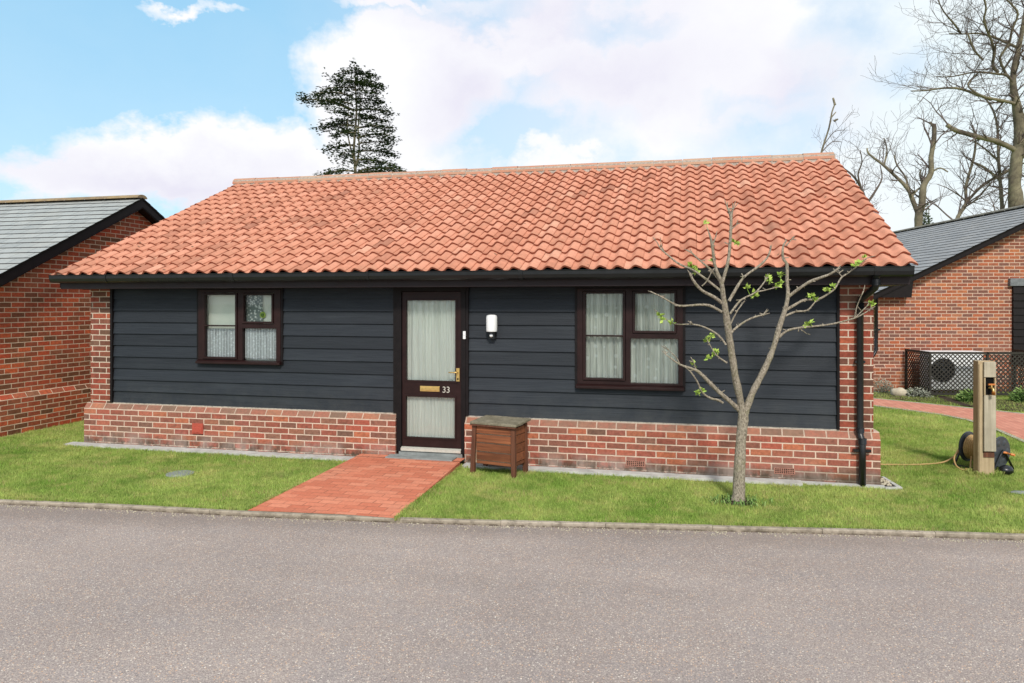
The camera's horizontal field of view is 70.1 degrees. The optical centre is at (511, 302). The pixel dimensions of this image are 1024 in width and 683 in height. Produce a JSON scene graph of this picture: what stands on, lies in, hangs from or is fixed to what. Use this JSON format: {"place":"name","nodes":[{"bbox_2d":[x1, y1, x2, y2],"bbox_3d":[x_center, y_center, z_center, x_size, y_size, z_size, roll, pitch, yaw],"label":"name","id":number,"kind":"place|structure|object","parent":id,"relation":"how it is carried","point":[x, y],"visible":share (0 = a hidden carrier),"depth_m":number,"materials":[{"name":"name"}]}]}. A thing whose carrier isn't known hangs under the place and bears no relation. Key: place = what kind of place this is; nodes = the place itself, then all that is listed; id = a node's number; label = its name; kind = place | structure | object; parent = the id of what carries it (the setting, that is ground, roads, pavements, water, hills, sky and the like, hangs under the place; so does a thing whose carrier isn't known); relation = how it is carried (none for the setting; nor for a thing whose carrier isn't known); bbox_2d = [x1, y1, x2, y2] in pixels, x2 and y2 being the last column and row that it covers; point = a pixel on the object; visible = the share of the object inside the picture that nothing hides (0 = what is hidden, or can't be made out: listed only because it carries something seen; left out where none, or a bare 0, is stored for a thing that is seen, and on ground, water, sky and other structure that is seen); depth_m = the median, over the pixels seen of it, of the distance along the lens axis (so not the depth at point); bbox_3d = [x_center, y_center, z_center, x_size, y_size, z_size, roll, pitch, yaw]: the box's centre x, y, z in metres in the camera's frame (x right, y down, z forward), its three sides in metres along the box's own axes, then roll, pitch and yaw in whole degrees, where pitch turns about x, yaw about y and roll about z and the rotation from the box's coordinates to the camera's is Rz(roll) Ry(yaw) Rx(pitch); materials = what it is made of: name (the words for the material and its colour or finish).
{"place":"outdoors","nodes":[
{"label":"outdoors","id":0,"kind":"place"},
{"bbox_2d":[295,59,406,175],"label":"cedar tree","id":1,"kind":"object","parent":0,"point":[337,123],"visible":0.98,"depth_m":44.60,"materials":[{"name":"green plant"}]},
{"bbox_2d":[0,505,1023,682],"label":"road","id":2,"kind":"structure","parent":0,"point":[89,595],"depth_m":4.78,"materials":[{"name":"grey asphalt"}]},
{"bbox_2d":[0,499,1023,540],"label":"kerb","id":3,"kind":"structure","parent":2,"relation":"on","point":[763,529],"depth_m":6.44,"materials":[{"name":"concrete"}]},
{"bbox_2d":[0,504,1023,546],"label":"grit","id":4,"kind":"object","parent":2,"relation":"on","point":[528,526],"visible":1,"depth_m":6.36,"materials":[{"name":"gravel"}]},
{"bbox_2d":[0,391,1023,533],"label":"lawn","id":5,"kind":"structure","parent":0,"point":[644,487],"depth_m":7.46,"materials":[{"name":"green plant"}]},
{"bbox_2d":[0,195,164,436],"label":"brick building","id":6,"kind":"structure","parent":5,"relation":"on","point":[45,351],"depth_m":11.59,"materials":[{"name":"brick"}]},
{"bbox_2d":[166,470,193,476],"bbox_3d":[-3.765,1.934,8.284,0.300,0.020,0.300,0,0,13],"label":"drain cover","id":7,"kind":"object","parent":5,"relation":"on","point":[178,472],"visible":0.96,"depth_m":8.24,"materials":[{"name":"grey concrete"}]},
{"bbox_2d":[247,454,464,517],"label":"path","id":8,"kind":"structure","parent":5,"relation":"on","point":[373,485],"depth_m":7.55,"materials":[{"name":"red brick"}]},
{"bbox_2d":[385,451,463,462],"bbox_3d":[-1.059,1.889,8.883,0.915,0.142,0.295,0,0,13],"label":"door step","id":9,"kind":"object","parent":5,"relation":"on","point":[433,456],"depth_m":8.86,"materials":[{"name":"grey concrete"}]},
{"bbox_2d":[48,152,917,485],"bbox_3d":[-0.099,-0.174,12.524,10.528,4.329,8.300,0,0,13],"label":"bungalow","id":10,"kind":"object","parent":5,"relation":"on","point":[340,268],"visible":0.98,"depth_m":9.08,"materials":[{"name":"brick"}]},
{"bbox_2d":[207,329,234,356],"bbox_3d":[-3.828,0.545,9.671,0.515,0.410,0.023,0,0,13],"label":"cafe curtain","id":11,"kind":"object","parent":10,"relation":"hanging from","point":[220,342],"visible":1,"depth_m":9.68,"materials":[{"name":"fabric"}]},
{"bbox_2d":[195,288,283,364],"bbox_3d":[-3.571,0.297,9.564,1.269,1.005,0.120,0,0,13],"label":"window","id":12,"kind":"structure","parent":10,"relation":"in","point":[277,301],"depth_m":9.54,"materials":[{"name":"brown wood"}]},
{"bbox_2d":[207,295,275,360],"bbox_3d":[-3.532,0.305,9.637,1.245,0.970,0.001,0,0,13],"label":"roller blind","id":13,"kind":"object","parent":10,"relation":"attached to","point":[220,309],"visible":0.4,"depth_m":9.71,"materials":[{"name":"white fabric"}]},
{"bbox_2d":[246,295,262,320],"bbox_3d":[-3.379,0.070,9.580,0.250,0.380,0.001,0,0,13],"label":"lace panel","id":14,"kind":"object","parent":10,"relation":"hanging from","point":[254,306],"visible":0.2,"depth_m":9.58,"materials":[{"name":"grey fabric"}]},
{"bbox_2d":[245,328,275,359],"bbox_3d":[-3.271,0.542,9.538,0.550,0.415,0.023,0,0,13],"label":"cafe curtain","id":15,"kind":"object","parent":10,"relation":"hanging from","point":[260,343],"visible":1,"depth_m":9.54,"materials":[{"name":"fabric"}]},
{"bbox_2d":[407,396,454,437],"bbox_3d":[-0.989,1.405,8.987,0.677,0.553,0.026,0,0,13],"label":"door curtain","id":16,"kind":"object","parent":10,"relation":"hanging from","point":[430,416],"depth_m":8.99,"materials":[{"name":"white fabric"}]},
{"bbox_2d":[396,287,465,453],"bbox_3d":[-0.988,0.820,8.960,0.893,2.020,0.173,0,0,13],"label":"door","id":17,"kind":"structure","parent":10,"relation":"in","point":[456,389],"depth_m":8.93,"materials":[{"name":"brown wood"}]},
{"bbox_2d":[408,300,454,380],"bbox_3d":[-0.981,0.464,8.990,0.680,1.037,0.046,0,0,13],"label":"door curtain","id":18,"kind":"object","parent":10,"relation":"hanging from","point":[431,339],"depth_m":8.99,"materials":[{"name":"white fabric"}]},
{"bbox_2d":[486,315,496,338],"bbox_3d":[-0.241,0.282,8.710,0.132,0.286,0.141,0,0,13],"label":"wall lamp","id":19,"kind":"object","parent":10,"relation":"attached to","point":[491,325],"visible":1,"depth_m":8.66,"materials":[{"name":"white plastic"}]},
{"bbox_2d":[586,294,622,377],"bbox_3d":[1.089,0.400,8.509,0.540,1.080,0.059,0,0,13],"label":"net curtain","id":20,"kind":"object","parent":10,"relation":"hanging from","point":[604,316],"visible":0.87,"depth_m":8.51,"materials":[{"name":"white fabric"}]},
{"bbox_2d":[575,286,684,390],"bbox_3d":[1.347,0.397,8.387,1.256,1.190,0.120,0,0,13],"label":"window","id":21,"kind":"structure","parent":10,"relation":"in","point":[581,381],"depth_m":8.37,"materials":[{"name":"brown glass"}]},
{"bbox_2d":[631,293,677,383],"bbox_3d":[1.648,0.400,8.376,0.600,1.080,0.054,0,0,14],"label":"net curtain","id":22,"kind":"object","parent":10,"relation":"hanging from","point":[651,362],"visible":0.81,"depth_m":8.38,"materials":[{"name":"white fabric"}]},
{"bbox_2d":[65,442,901,488],"bbox_3d":[-0.960,1.943,9.008,10.440,0.054,0.585,0,0,13],"label":"paving strip","id":23,"kind":"object","parent":5,"relation":"on","point":[656,475],"visible":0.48,"depth_m":8.40,"materials":[{"name":"concrete"}]},
{"bbox_2d":[470,415,530,477],"bbox_3d":[-0.136,1.633,8.356,0.595,0.614,0.400,0,0,26],"label":"wooden bin","id":24,"kind":"object","parent":5,"relation":"on","point":[500,440],"visible":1,"depth_m":8.24,"materials":[{"name":"brown wood"}]},
{"bbox_2d":[720,498,751,504],"bbox_3d":[2.204,1.937,7.115,0.360,0.001,0.277,0,0,13],"label":"soil ring","id":25,"kind":"object","parent":5,"relation":"on","point":[736,503],"visible":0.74,"depth_m":7.09,"materials":[{"name":"brown soil"}]},
{"bbox_2d":[649,199,876,501],"bbox_3d":[2.486,0.489,7.115,2.382,2.974,0.454,0,0,-4],"label":"young tree","id":26,"kind":"object","parent":25,"relation":"on","point":[742,408],"visible":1,"depth_m":7.14,"materials":[{"name":"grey plant"}]},
{"bbox_2d":[701,493,772,506],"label":"bulb leaves","id":27,"kind":"object","parent":5,"relation":"on","point":[729,496],"visible":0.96,"depth_m":7.07,"materials":[{"name":"green plant"}]},
{"bbox_2d":[881,451,958,464],"bbox_3d":[4.737,1.817,8.727,1.392,0.246,0.052,0,0,-1],"label":"garden hose","id":28,"kind":"object","parent":5,"relation":"on","point":[924,463],"visible":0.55,"depth_m":8.73,"materials":[{"name":"orange rubber"}]},
{"bbox_2d":[922,204,933,224],"bbox_3d":[18.536,-1.257,32.645,1.649,6.394,1.875,0,0,-18],"label":"holly tree","id":29,"kind":"object","parent":5,"relation":"on","point":[927,215],"visible":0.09,"depth_m":32.47,"materials":[{"name":"green plant"}]},
{"bbox_2d":[873,205,1023,391],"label":"brick building","id":30,"kind":"structure","parent":5,"relation":"on","point":[964,290],"depth_m":16.13,"materials":[{"name":"brick"}]},
{"bbox_2d":[873,399,1023,439],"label":"garden path","id":31,"kind":"structure","parent":5,"relation":"on","point":[1011,423],"depth_m":12.78,"materials":[{"name":"red brick"}]},
{"bbox_2d":[873,391,1023,410],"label":"flower bed","id":32,"kind":"object","parent":5,"relation":"on","point":[949,399],"visible":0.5,"depth_m":14.32,"materials":[{"name":"soil"}]},
{"bbox_2d":[873,378,893,393],"bbox_3d":[7.997,1.772,15.725,0.475,0.336,0.498,0,0,13],"label":"lavender bush","id":33,"kind":"object","parent":32,"relation":"on","point":[881,388],"visible":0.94,"depth_m":15.70,"materials":[{"name":"grey plant"}]},
{"bbox_2d":[890,387,907,395],"bbox_3d":[8.055,1.846,15.173,0.327,0.188,0.244,0,0,13],"label":"garden stone","id":34,"kind":"object","parent":32,"relation":"on","point":[899,391],"visible":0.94,"depth_m":15.09,"materials":[{"name":"beige stone"}]},
{"bbox_2d":[906,387,933,397],"bbox_3d":[8.351,1.852,15.060,0.583,0.232,0.553,0,0,13],"label":"leafy plant","id":35,"kind":"object","parent":32,"relation":"on","point":[915,393],"visible":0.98,"depth_m":14.99,"materials":[{"name":"grey plant"}]},
{"bbox_2d":[955,388,972,401],"bbox_3d":[9.033,1.817,14.366,0.569,0.303,0.601,0,0,13],"label":"shrub","id":36,"kind":"object","parent":32,"relation":"on","point":[966,397],"visible":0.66,"depth_m":14.36,"materials":[{"name":"green plant"}]},
{"bbox_2d":[1008,385,1023,402],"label":"shrub","id":37,"kind":"object","parent":32,"relation":"on","point":[1017,396],"visible":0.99,"depth_m":14.24,"materials":[{"name":"green plant"}]},
{"bbox_2d":[873,398,1023,442],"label":"path edging","id":38,"kind":"object","parent":5,"relation":"on","point":[999,431],"visible":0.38,"depth_m":12.97,"materials":[{"name":"grey concrete"}]},
{"bbox_2d":[920,350,982,392],"bbox_3d":[9.409,1.495,15.647,1.140,0.930,0.422,0,0,2],"label":"heat pump","id":39,"kind":"object","parent":5,"relation":"on","point":[948,374],"visible":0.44,"depth_m":15.47,"materials":[{"name":"white metal"}]},
{"bbox_2d":[905,349,1023,395],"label":"trellis screen","id":40,"kind":"object","parent":5,"relation":"on","point":[1014,353],"visible":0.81,"depth_m":15.08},
{"bbox_2d":[953,431,1014,474],"bbox_3d":[5.575,1.742,8.520,0.426,0.408,0.616,0,0,-27],"label":"hose reel","id":41,"kind":"object","parent":5,"relation":"on","point":[1002,453],"visible":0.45,"depth_m":8.44,"materials":[{"name":"plastic"}]},
{"bbox_2d":[953,450,971,469],"bbox_3d":[5.279,1.826,8.550,0.191,0.227,0.343,0,0,31],"label":"hose end","id":42,"kind":"object","parent":41,"relation":"hanging from","point":[956,464],"visible":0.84,"depth_m":8.53,"materials":[{"name":"beige rubber"}]},
{"bbox_2d":[973,360,995,473],"bbox_3d":[5.353,1.308,8.240,0.177,1.305,0.212,0,0,5],"label":"tap post","id":43,"kind":"object","parent":5,"relation":"on","point":[984,412],"visible":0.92,"depth_m":8.23,"materials":[{"name":"brown wood"}]},
{"bbox_2d":[1009,490,1023,494],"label":"flat stone","id":44,"kind":"object","parent":5,"relation":"on","point":[1014,491],"visible":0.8,"depth_m":7.44,"materials":[{"name":"grey stone"}]},
{"label":"soil","id":45,"kind":"structure","parent":5,"relation":"on","visible":0},
{"bbox_2d":[881,478,891,485],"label":"pebbles","id":46,"kind":"object","parent":45,"relation":"on","point":[885,482],"visible":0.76,"depth_m":7.79,"materials":[{"name":"stone"}]},
{"bbox_2d":[0,0,1023,230],"label":"sky","id":47,"kind":"structure","parent":0,"point":[171,103],"materials":[{"name":"blue"}]},
{"bbox_2d":[820,98,857,152],"bbox_3d":[15.181,-7.882,33.931,1.702,3.389,1.290,0,0,34],"label":"dead tree","id":48,"kind":"object","parent":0,"point":[835,120],"visible":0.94,"depth_m":33.97,"materials":[{"name":"grey plant"}]},
{"bbox_2d":[811,116,913,213],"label":"bare tree","id":49,"kind":"object","parent":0,"point":[858,182],"visible":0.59,"depth_m":54.58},
{"bbox_2d":[850,88,966,226],"bbox_3d":[17.744,-5.805,32.595,4.706,6.966,3.989,0,0,13],"label":"bare tree","id":50,"kind":"object","parent":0,"point":[919,209],"visible":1,"depth_m":31.97,"materials":[{"name":"brown plant"}]},
{"bbox_2d":[860,0,1023,218],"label":"bare tree","id":51,"kind":"object","parent":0,"point":[1013,172],"visible":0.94,"depth_m":37.80,"materials":[{"name":"brown plant"}]}
]}

